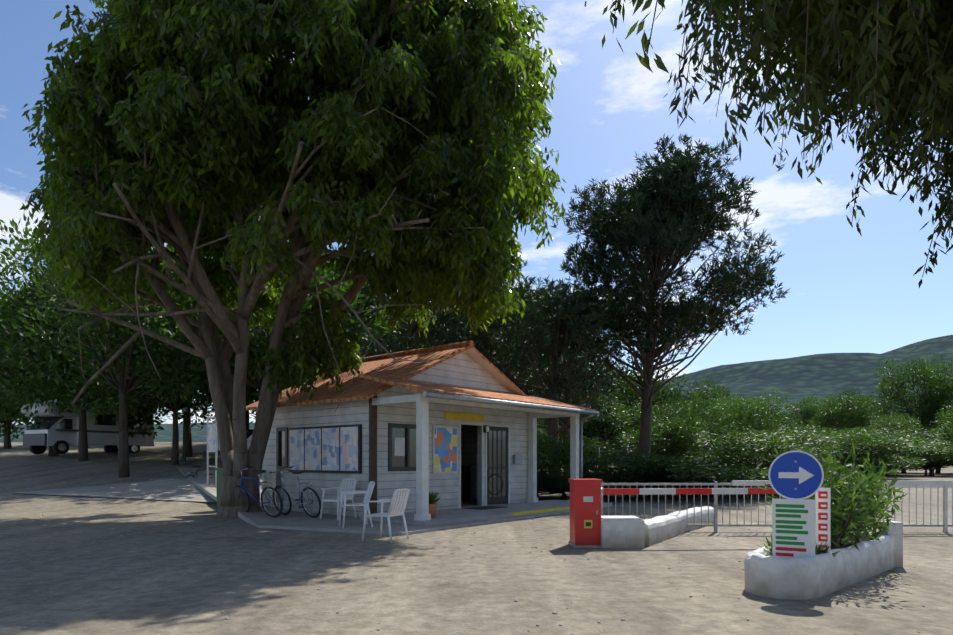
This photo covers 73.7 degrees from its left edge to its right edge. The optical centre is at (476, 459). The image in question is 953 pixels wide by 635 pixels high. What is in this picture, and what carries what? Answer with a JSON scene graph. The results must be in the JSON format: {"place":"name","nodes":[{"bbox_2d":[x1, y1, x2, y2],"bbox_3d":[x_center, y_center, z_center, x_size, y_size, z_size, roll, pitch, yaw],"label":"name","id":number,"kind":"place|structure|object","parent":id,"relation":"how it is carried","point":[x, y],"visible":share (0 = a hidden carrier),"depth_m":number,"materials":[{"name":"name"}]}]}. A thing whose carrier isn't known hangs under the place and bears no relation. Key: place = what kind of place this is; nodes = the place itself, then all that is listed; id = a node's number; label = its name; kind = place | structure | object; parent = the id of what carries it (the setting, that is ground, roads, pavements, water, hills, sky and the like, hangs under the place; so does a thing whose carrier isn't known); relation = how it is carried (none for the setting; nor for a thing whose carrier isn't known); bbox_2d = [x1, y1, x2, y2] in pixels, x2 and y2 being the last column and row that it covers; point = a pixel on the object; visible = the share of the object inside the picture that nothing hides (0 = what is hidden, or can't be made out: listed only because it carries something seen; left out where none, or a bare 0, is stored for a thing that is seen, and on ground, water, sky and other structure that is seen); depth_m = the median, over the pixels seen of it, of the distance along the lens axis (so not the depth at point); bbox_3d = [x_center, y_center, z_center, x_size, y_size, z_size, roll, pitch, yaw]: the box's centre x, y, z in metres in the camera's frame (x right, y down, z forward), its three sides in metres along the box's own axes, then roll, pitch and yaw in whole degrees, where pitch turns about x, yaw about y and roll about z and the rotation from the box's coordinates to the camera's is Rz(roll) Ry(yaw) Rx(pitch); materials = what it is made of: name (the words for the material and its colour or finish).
{"place":"outdoors","nodes":[
{"label":"outdoors","id":0,"kind":"place"},
{"bbox_2d":[12,467,611,535],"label":"apron paving","id":1,"kind":"structure","parent":0,"point":[195,488],"depth_m":14.94,"materials":[{"name":"concrete"}]},
{"bbox_2d":[185,463,212,478],"bbox_3d":[-10.440,0.713,23.991,0.593,1.045,1.730,9,3,15],"label":"bicycle","id":2,"kind":"object","parent":1,"relation":"on","point":[196,466],"visible":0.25,"depth_m":23.69,"materials":[{"name":"grey paint"}]},
{"bbox_2d":[229,466,282,517],"bbox_3d":[-4.759,0.716,13.590,1.730,1.045,0.593,0,11,34],"label":"bicycle","id":3,"kind":"object","parent":1,"relation":"on","point":[247,492],"visible":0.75,"depth_m":13.44,"materials":[{"name":"blue paint"}]},
{"bbox_2d":[269,466,320,517],"bbox_3d":[-3.888,0.720,13.560,1.730,1.045,0.593,0,13,40],"label":"bicycle","id":4,"kind":"object","parent":1,"relation":"on","point":[284,488],"visible":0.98,"depth_m":13.42,"materials":[{"name":"grey paint"}]},
{"bbox_2d":[215,468,440,517],"bbox_3d":[-3.575,0.723,14.324,6.610,1.006,0.639,0,0,31],"label":"hut clutter","id":5,"kind":"object","parent":1,"relation":"on","point":[433,504],"visible":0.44,"depth_m":12.87,"materials":[{"name":"green"}]},
{"bbox_2d":[320,478,356,519],"bbox_3d":[-2.829,0.819,13.148,0.543,0.828,0.608,0,0,35],"label":"chair","id":6,"kind":"object","parent":1,"relation":"on","point":[341,489],"visible":0.85,"depth_m":13.17,"materials":[{"name":"white plastic"}]},
{"bbox_2d":[338,481,374,527],"bbox_3d":[-2.183,0.819,11.619,0.608,0.828,0.543,0,0,-20],"label":"chair","id":7,"kind":"object","parent":1,"relation":"on","point":[368,492],"visible":0.83,"depth_m":11.59,"materials":[{"name":"white plastic"}]},
{"bbox_2d":[0,442,952,634],"bbox_3d":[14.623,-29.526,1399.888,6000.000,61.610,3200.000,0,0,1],"label":"ground","id":8,"kind":"structure","parent":0,"point":[426,583],"depth_m":7.05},
{"bbox_2d":[0,363,33,448],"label":"road tree","id":9,"kind":"object","parent":8,"relation":"on","point":[7,427],"visible":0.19,"depth_m":40.05,"materials":[{"name":"green plant"}]},
{"bbox_2d":[0,231,137,460],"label":"road tree","id":10,"kind":"object","parent":8,"relation":"on","point":[9,314],"visible":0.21,"depth_m":29.00,"materials":[{"name":"green plant"}]},
{"bbox_2d":[0,283,145,455],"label":"road tree","id":11,"kind":"object","parent":8,"relation":"on","point":[15,408],"depth_m":32.73,"materials":[{"name":"green plant"}]},
{"bbox_2d":[21,399,153,453],"bbox_3d":[-21.286,-1.741,35.172,2.266,2.980,6.100,0,0,26],"label":"motorhome","id":12,"kind":"object","parent":8,"relation":"on","point":[57,432],"visible":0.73,"depth_m":33.28,"materials":[{"name":"white metal"}]},
{"bbox_2d":[15,246,211,462],"bbox_3d":[-16.911,-5.095,30.489,8.669,11.065,8.717,0,0,44],"label":"road tree","id":13,"kind":"object","parent":8,"relation":"on","point":[32,289],"visible":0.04,"depth_m":28.72,"materials":[{"name":"green plant"}]},
{"bbox_2d":[0,214,234,477],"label":"road tree","id":14,"kind":"object","parent":8,"relation":"on","point":[123,382],"visible":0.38,"depth_m":23.42,"materials":[{"name":"green plant"}]},
{"bbox_2d":[91,386,181,438],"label":"road tree","id":15,"kind":"object","parent":8,"relation":"on","point":[149,422],"visible":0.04,"depth_m":35.99,"materials":[{"name":"green plant"}]},
{"bbox_2d":[71,307,249,464],"bbox_3d":[-13.968,-3.569,29.120,8.157,8.002,7.396,0,0,-4],"label":"road tree","id":16,"kind":"object","parent":8,"relation":"on","point":[180,403],"visible":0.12,"depth_m":28.84,"materials":[{"name":"green plant"}]},
{"bbox_2d":[182,407,187,461],"bbox_3d":[-13.921,-0.681,30.351,0.336,3.920,0.336,0,0,1],"label":"lamp post","id":17,"kind":"object","parent":8,"relation":"on","point":[184,409],"visible":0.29,"depth_m":30.33,"materials":[{"name":"grey metal"}]},
{"bbox_2d":[140,300,257,456],"bbox_3d":[-15.096,-5.507,33.508,11.782,11.252,10.684,0,0,26],"label":"road tree","id":18,"kind":"object","parent":8,"relation":"on","point":[189,452],"visible":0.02,"depth_m":33.49,"materials":[{"name":"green plant"}]},
{"bbox_2d":[207,416,216,487],"bbox_3d":[-8.393,-0.061,20.162,0.620,2.580,0.060,0,0,41],"label":"notice frame","id":19,"kind":"object","parent":8,"relation":"on","point":[211,437],"visible":0.81,"depth_m":20.15,"materials":[{"name":"white paint"}]},
{"bbox_2d":[217,429,253,452],"bbox_3d":[-11.151,-0.791,33.083,1.720,1.418,4.200,0,0,31],"label":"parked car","id":20,"kind":"object","parent":8,"relation":"on","point":[249,433],"visible":0.06,"depth_m":31.54,"materials":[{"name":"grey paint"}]},
{"bbox_2d":[246,386,254,428],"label":"road tree","id":21,"kind":"object","parent":8,"relation":"on","point":[247,418],"depth_m":43.04,"materials":[{"name":"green plant"}]},
{"bbox_2d":[246,385,257,422],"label":"road tree","id":22,"kind":"object","parent":8,"relation":"on","point":[252,410],"depth_m":40.94,"materials":[{"name":"green plant"}]},
{"bbox_2d":[121,242,397,398],"bbox_3d":[-9.521,-4.934,27.655,11.329,11.120,10.273,0,0,19],"label":"road tree","id":23,"kind":"object","parent":8,"relation":"on","point":[260,339],"visible":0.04,"depth_m":26.67,"materials":[{"name":"green plant"}]},
{"bbox_2d":[174,267,364,413],"bbox_3d":[-10.710,-5.438,32.664,10.170,11.250,10.114,0,0,-40],"label":"road tree","id":24,"kind":"object","parent":8,"relation":"on","point":[253,397],"depth_m":31.65,"materials":[{"name":"green plant"}]},
{"bbox_2d":[19,0,565,517],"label":"eucalyptus tree","id":25,"kind":"object","parent":8,"relation":"on","point":[189,130],"visible":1,"depth_m":11.33,"materials":[{"name":"green plant"}]},
{"bbox_2d":[268,245,415,366],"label":"tree","id":26,"kind":"object","parent":8,"relation":"on","point":[367,303],"visible":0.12,"depth_m":30.63,"materials":[{"name":"green plant"}]},
{"bbox_2d":[319,311,427,371],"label":"road tree","id":27,"kind":"object","parent":8,"relation":"on","point":[402,338],"visible":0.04,"depth_m":35.65,"materials":[{"name":"green plant"}]},
{"bbox_2d":[362,488,409,542],"bbox_3d":[-1.405,0.869,10.014,0.608,0.828,0.543,0,0,25],"label":"chair","id":28,"kind":"object","parent":8,"relation":"on","point":[393,501],"visible":1,"depth_m":9.90,"materials":[{"name":"white plastic"}]},
{"bbox_2d":[345,294,479,357],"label":"tree","id":29,"kind":"object","parent":8,"relation":"on","point":[375,350],"visible":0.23,"depth_m":24.65,"materials":[{"name":"green plant"}]},
{"bbox_2d":[357,292,481,350],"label":"road tree","id":30,"kind":"object","parent":8,"relation":"on","point":[400,329],"visible":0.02,"depth_m":38.03,"materials":[{"name":"green plant"}]},
{"bbox_2d":[246,340,611,525],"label":"building","id":31,"kind":"structure","parent":8,"relation":"on","point":[447,430],"depth_m":14.76,"materials":[{"name":"white"}]},
{"bbox_2d":[2,502,924,634],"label":"pebbles and leaves","id":32,"kind":"object","parent":8,"relation":"on","point":[25,627],"visible":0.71,"depth_m":9.15,"materials":[{"name":"stone"}]},
{"bbox_2d":[400,288,526,382],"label":"tree","id":33,"kind":"object","parent":8,"relation":"on","point":[470,335],"depth_m":36.43,"materials":[{"name":"green plant"}]},
{"bbox_2d":[409,254,568,392],"bbox_3d":[0.789,-3.903,28.232,7.827,10.595,7.701,0,0,1],"label":"pine","id":34,"kind":"object","parent":8,"relation":"on","point":[479,338],"visible":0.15,"depth_m":26.42,"materials":[{"name":"green plant"}]},
{"bbox_2d":[491,316,578,401],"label":"tree","id":35,"kind":"object","parent":8,"relation":"on","point":[539,374],"visible":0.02,"depth_m":41.05,"materials":[{"name":"green plant"}]},
{"bbox_2d":[490,319,584,436],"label":"road tree","id":36,"kind":"object","parent":8,"relation":"on","point":[574,400],"visible":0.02,"depth_m":49.71,"materials":[{"name":"green plant"}]},
{"bbox_2d":[537,428,547,460],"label":"bush","id":37,"kind":"object","parent":8,"relation":"on","point":[541,432],"depth_m":75.65,"materials":[{"name":"green plant"}]},
{"bbox_2d":[454,272,646,492],"bbox_3d":[2.910,-3.005,24.136,7.812,8.826,7.092,0,0,1],"label":"pine","id":38,"kind":"object","parent":8,"relation":"on","point":[539,311],"visible":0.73,"depth_m":23.05,"materials":[{"name":"green plant"}]},
{"bbox_2d":[537,481,567,495],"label":"hedge bush","id":39,"kind":"object","parent":8,"relation":"on","point":[550,488],"visible":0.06,"depth_m":19.71,"materials":[{"name":"green plant"}]},
{"bbox_2d":[537,432,602,497],"bbox_3d":[1.841,0.171,20.746,4.277,2.317,3.878,0,0,0],"label":"hedge bush","id":40,"kind":"object","parent":8,"relation":"on","point":[551,461],"visible":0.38,"depth_m":20.12,"materials":[{"name":"green plant"}]},
{"bbox_2d":[537,471,606,498],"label":"hedge bush","id":41,"kind":"object","parent":8,"relation":"on","point":[541,478],"visible":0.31,"depth_m":19.89,"materials":[{"name":"green plant"}]},
{"bbox_2d":[518,334,628,477],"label":"tree","id":42,"kind":"object","parent":8,"relation":"on","point":[565,431],"visible":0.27,"depth_m":30.72,"materials":[{"name":"green plant"}]},
{"bbox_2d":[548,365,616,440],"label":"tree","id":43,"kind":"object","parent":8,"relation":"on","point":[561,419],"visible":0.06,"depth_m":50.94,"materials":[{"name":"green plant"}]},
{"bbox_2d":[537,436,633,466],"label":"scrub bush","id":44,"kind":"object","parent":8,"relation":"on","point":[601,446],"visible":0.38,"depth_m":43.62,"materials":[{"name":"green plant"}]},
{"bbox_2d":[538,352,642,473],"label":"road tree","id":45,"kind":"object","parent":8,"relation":"on","point":[627,392],"visible":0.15,"depth_m":53.07,"materials":[{"name":"green plant"}]},
{"bbox_2d":[537,473,653,497],"bbox_3d":[3.687,0.867,20.509,4.866,0.879,4.789,0,0,-41],"label":"hedge bush","id":46,"kind":"object","parent":8,"relation":"on","point":[563,486],"visible":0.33,"depth_m":19.46,"materials":[{"name":"green plant"}]},
{"bbox_2d":[559,390,655,467],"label":"hedge bush","id":47,"kind":"object","parent":8,"relation":"on","point":[621,419],"visible":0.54,"depth_m":46.48,"materials":[{"name":"green plant"}]},
{"bbox_2d":[569,451,690,498],"bbox_3d":[4.952,0.508,20.429,4.185,1.612,3.795,0,0,3],"label":"hedge bush","id":48,"kind":"object","parent":8,"relation":"on","point":[601,469],"visible":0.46,"depth_m":19.90,"materials":[{"name":"green plant"}]},
{"bbox_2d":[598,445,665,470],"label":"scrub bush","id":49,"kind":"object","parent":8,"relation":"on","point":[629,454],"visible":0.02,"depth_m":51.48,"materials":[{"name":"green plant"}]},
{"bbox_2d":[607,471,664,498],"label":"hedge bush","id":50,"kind":"object","parent":8,"relation":"on","point":[644,479],"visible":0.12,"depth_m":19.90,"materials":[{"name":"green plant"}]},
{"bbox_2d":[599,447,704,473],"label":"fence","id":51,"kind":"object","parent":8,"relation":"on","point":[620,463],"visible":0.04,"depth_m":41.35,"materials":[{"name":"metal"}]},
{"bbox_2d":[601,506,713,548],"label":"gate walls","id":52,"kind":"structure","parent":8,"relation":"on","point":[628,532],"depth_m":9.36,"materials":[{"name":"white paint"}]},
{"bbox_2d":[610,364,709,434],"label":"road tree","id":53,"kind":"object","parent":8,"relation":"on","point":[661,395],"visible":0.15,"depth_m":55.40,"materials":[{"name":"green plant"}]},
{"bbox_2d":[616,411,721,462],"bbox_3d":[12.513,-0.799,40.813,6.902,4.431,6.793,0,0,5],"label":"hedge bush","id":54,"kind":"object","parent":8,"relation":"on","point":[674,435],"visible":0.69,"depth_m":39.43,"materials":[{"name":"green plant"}]},
{"bbox_2d":[550,133,789,468],"bbox_3d":[7.255,-5.400,24.732,8.668,13.578,8.707,0,0,1],"label":"tall pine","id":55,"kind":"object","parent":8,"relation":"on","point":[656,218],"visible":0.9,"depth_m":23.19,"materials":[{"name":"green plant"}]},
{"bbox_2d":[632,397,714,446],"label":"tree","id":56,"kind":"object","parent":8,"relation":"on","point":[671,408],"visible":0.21,"depth_m":47.36,"materials":[{"name":"green plant"}]},
{"bbox_2d":[616,456,768,499],"bbox_3d":[6.385,0.615,19.885,5.144,1.415,5.063,0,0,-1],"label":"hedge bush","id":57,"kind":"object","parent":8,"relation":"on","point":[709,472],"visible":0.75,"depth_m":19.06,"materials":[{"name":"green plant"}]},
{"bbox_2d":[625,474,771,496],"bbox_3d":[7.421,0.851,21.244,5.196,0.895,5.730,0,0,-45],"label":"hedge bush","id":58,"kind":"object","parent":8,"relation":"on","point":[734,486],"visible":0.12,"depth_m":19.92,"materials":[{"name":"green plant"}]},
{"bbox_2d":[680,378,732,422],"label":"valley tree","id":59,"kind":"object","parent":8,"relation":"on","point":[715,392],"visible":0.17,"depth_m":109.30,"materials":[{"name":"green plant"}]},
{"bbox_2d":[658,474,768,497],"bbox_3d":[7.933,0.811,21.387,4.616,0.984,4.590,0,0,-7],"label":"hedge bush","id":60,"kind":"object","parent":8,"relation":"on","point":[711,495],"visible":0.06,"depth_m":20.23,"materials":[{"name":"green plant"}]},
{"bbox_2d":[689,410,754,458],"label":"tree","id":61,"kind":"object","parent":8,"relation":"on","point":[715,423],"visible":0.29,"depth_m":47.88,"materials":[{"name":"green plant"}]},
{"bbox_2d":[568,479,887,547],"bbox_3d":[3.826,0.787,9.518,4.870,0.985,0.420,0,0,-3],"label":"barrier","id":62,"kind":"object","parent":8,"relation":"on","point":[585,512],"visible":0.85,"depth_m":9.20,"materials":[{"name":"red metal"}]},
{"bbox_2d":[696,459,770,496],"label":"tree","id":63,"kind":"object","parent":8,"relation":"on","point":[739,465],"visible":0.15,"depth_m":21.16,"materials":[{"name":"green plant"}]},
{"bbox_2d":[706,391,783,427],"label":"valley tree","id":64,"kind":"object","parent":8,"relation":"on","point":[726,394],"visible":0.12,"depth_m":106.08,"materials":[{"name":"green plant"}]},
{"bbox_2d":[699,390,793,435],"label":"valley tree","id":65,"kind":"object","parent":8,"relation":"on","point":[742,414],"visible":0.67,"depth_m":71.02,"materials":[{"name":"green plant"}]},
{"bbox_2d":[681,427,849,494],"bbox_3d":[10.166,0.065,22.683,5.459,2.538,6.020,0,0,29],"label":"hedge bush","id":66,"kind":"object","parent":8,"relation":"on","point":[751,443],"visible":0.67,"depth_m":21.60,"materials":[{"name":"green plant"}]},
{"bbox_2d":[710,427,825,460],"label":"tree","id":67,"kind":"object","parent":8,"relation":"on","point":[769,438],"visible":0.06,"depth_m":45.45,"materials":[{"name":"green plant"}]},
{"bbox_2d":[584,0,952,287],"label":"tree branches","id":68,"kind":"object","parent":8,"relation":"on","point":[892,60],"visible":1,"depth_m":3.17,"materials":[{"name":"green plant"}]},
{"bbox_2d":[601,480,952,531],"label":"metal fence","id":69,"kind":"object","parent":8,"relation":"on","point":[945,525],"depth_m":11.13,"materials":[{"name":"metal"}]},
{"bbox_2d":[758,412,803,430],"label":"valley tree","id":70,"kind":"object","parent":8,"relation":"on","point":[791,418],"visible":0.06,"depth_m":103.86,"materials":[{"name":"green plant"}]},
{"bbox_2d":[767,422,840,457],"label":"tree","id":71,"kind":"object","parent":8,"relation":"on","point":[801,427],"visible":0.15,"depth_m":46.70,"materials":[{"name":"green plant"}]},
{"bbox_2d":[787,397,837,435],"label":"valley tree","id":72,"kind":"object","parent":8,"relation":"on","point":[806,412],"visible":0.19,"depth_m":119.95,"materials":[{"name":"green plant"}]},
{"bbox_2d":[744,521,902,599],"bbox_3d":[3.784,1.014,6.883,2.974,0.530,0.714,0,0,-41],"label":"sign planter","id":73,"kind":"object","parent":8,"relation":"on","point":[769,575],"visible":0.67,"depth_m":6.07,"materials":[{"name":"white paint"}]},
{"bbox_2d":[768,450,830,558],"bbox_3d":[3.167,0.498,6.157,0.581,1.164,0.226,0,0,1],"label":"direction sign","id":74,"kind":"object","parent":73,"relation":"on","point":[801,526],"visible":0.9,"depth_m":6.17,"materials":[{"name":"metal"}]},
{"bbox_2d":[756,432,908,556],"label":"planter shrubs","id":75,"kind":"object","parent":73,"relation":"in","point":[852,504],"visible":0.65,"depth_m":6.78,"materials":[{"name":"green plant"}]},
{"bbox_2d":[801,393,870,433],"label":"valley tree","id":76,"kind":"object","parent":8,"relation":"on","point":[826,401],"visible":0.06,"depth_m":120.86,"materials":[{"name":"green plant"}]},
{"bbox_2d":[806,387,882,439],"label":"valley tree","id":77,"kind":"object","parent":8,"relation":"on","point":[834,418],"visible":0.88,"depth_m":74.91,"materials":[{"name":"green plant"}]},
{"bbox_2d":[815,447,895,470],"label":"tree","id":78,"kind":"object","parent":8,"relation":"on","point":[862,460],"visible":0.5,"depth_m":40.33,"materials":[{"name":"green plant"}]},
{"bbox_2d":[809,426,927,474],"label":"hedge bush","id":79,"kind":"object","parent":8,"relation":"on","point":[886,444],"visible":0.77,"depth_m":41.13,"materials":[{"name":"green plant"}]},
{"bbox_2d":[838,393,901,429],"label":"valley tree","id":80,"kind":"object","parent":8,"relation":"on","point":[887,404],"visible":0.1,"depth_m":102.95,"materials":[{"name":"green plant"}]},
{"bbox_2d":[825,426,934,454],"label":"tree","id":81,"kind":"object","parent":8,"relation":"on","point":[889,432],"visible":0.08,"depth_m":50.25,"materials":[{"name":"green plant"}]},
{"bbox_2d":[840,453,923,473],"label":"tree","id":82,"kind":"object","parent":8,"relation":"on","point":[888,467],"visible":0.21,"depth_m":44.73,"materials":[{"name":"green plant"}]},
{"bbox_2d":[835,434,942,474],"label":"scrub bush","id":83,"kind":"object","parent":8,"relation":"on","point":[908,441],"visible":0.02,"depth_m":49.43,"materials":[{"name":"green plant"}]},
{"bbox_2d":[864,412,916,432],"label":"valley tree","id":84,"kind":"object","parent":8,"relation":"on","point":[885,416],"visible":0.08,"depth_m":94.11,"materials":[{"name":"green plant"}]},
{"bbox_2d":[863,415,921,436],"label":"valley tree","id":85,"kind":"object","parent":8,"relation":"on","point":[887,423],"visible":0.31,"depth_m":76.75,"materials":[{"name":"green plant"}]},
{"bbox_2d":[867,354,952,424],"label":"valley tree","id":86,"kind":"object","parent":8,"relation":"on","point":[900,393],"visible":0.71,"depth_m":104.23,"materials":[{"name":"green plant"}]},
{"bbox_2d":[888,424,950,472],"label":"tree","id":87,"kind":"object","parent":8,"relation":"on","point":[923,432],"visible":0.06,"depth_m":57.49,"materials":[{"name":"green plant"}]},
{"bbox_2d":[889,486,951,487],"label":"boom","id":88,"kind":"object","parent":8,"relation":"on","point":[919,486],"visible":0.06,"depth_m":11.34,"materials":[{"name":"white paint"}]},
{"bbox_2d":[896,439,952,475],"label":"tree","id":89,"kind":"object","parent":8,"relation":"on","point":[939,451],"visible":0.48,"depth_m":46.62,"materials":[{"name":"green plant"}]},
{"bbox_2d":[907,387,952,441],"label":"valley tree","id":90,"kind":"object","parent":8,"relation":"on","point":[928,417],"visible":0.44,"depth_m":101.57,"materials":[{"name":"green plant"}]},
{"bbox_2d":[909,455,952,475],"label":"tree","id":91,"kind":"object","parent":8,"relation":"on","point":[935,468],"visible":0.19,"depth_m":48.30,"materials":[{"name":"green plant"}]},
{"bbox_2d":[928,413,952,446],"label":"hedge bush","id":92,"kind":"object","parent":8,"relation":"on","point":[942,435],"visible":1,"depth_m":50.62,"materials":[{"name":"green plant"}]},
{"bbox_2d":[928,400,952,431],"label":"valley tree","id":93,"kind":"object","parent":8,"relation":"on","point":[944,413],"visible":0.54,"depth_m":93.25,"materials":[{"name":"green plant"}]},
{"bbox_2d":[928,438,952,465],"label":"scrub bush","id":94,"kind":"object","parent":8,"relation":"on","point":[945,444],"visible":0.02,"depth_m":53.36,"materials":[{"name":"green plant"}]},
{"bbox_2d":[0,335,952,441],"bbox_3d":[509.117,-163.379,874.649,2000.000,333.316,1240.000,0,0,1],"label":"hills","id":95,"kind":"structure","parent":0,"point":[820,376],"depth_m":805.85,"materials":[{"name":"green plant"}]},
{"bbox_2d":[0,0,952,424],"label":"sky","id":96,"kind":"structure","parent":0,"point":[849,292],"materials":[{"name":"blue"}]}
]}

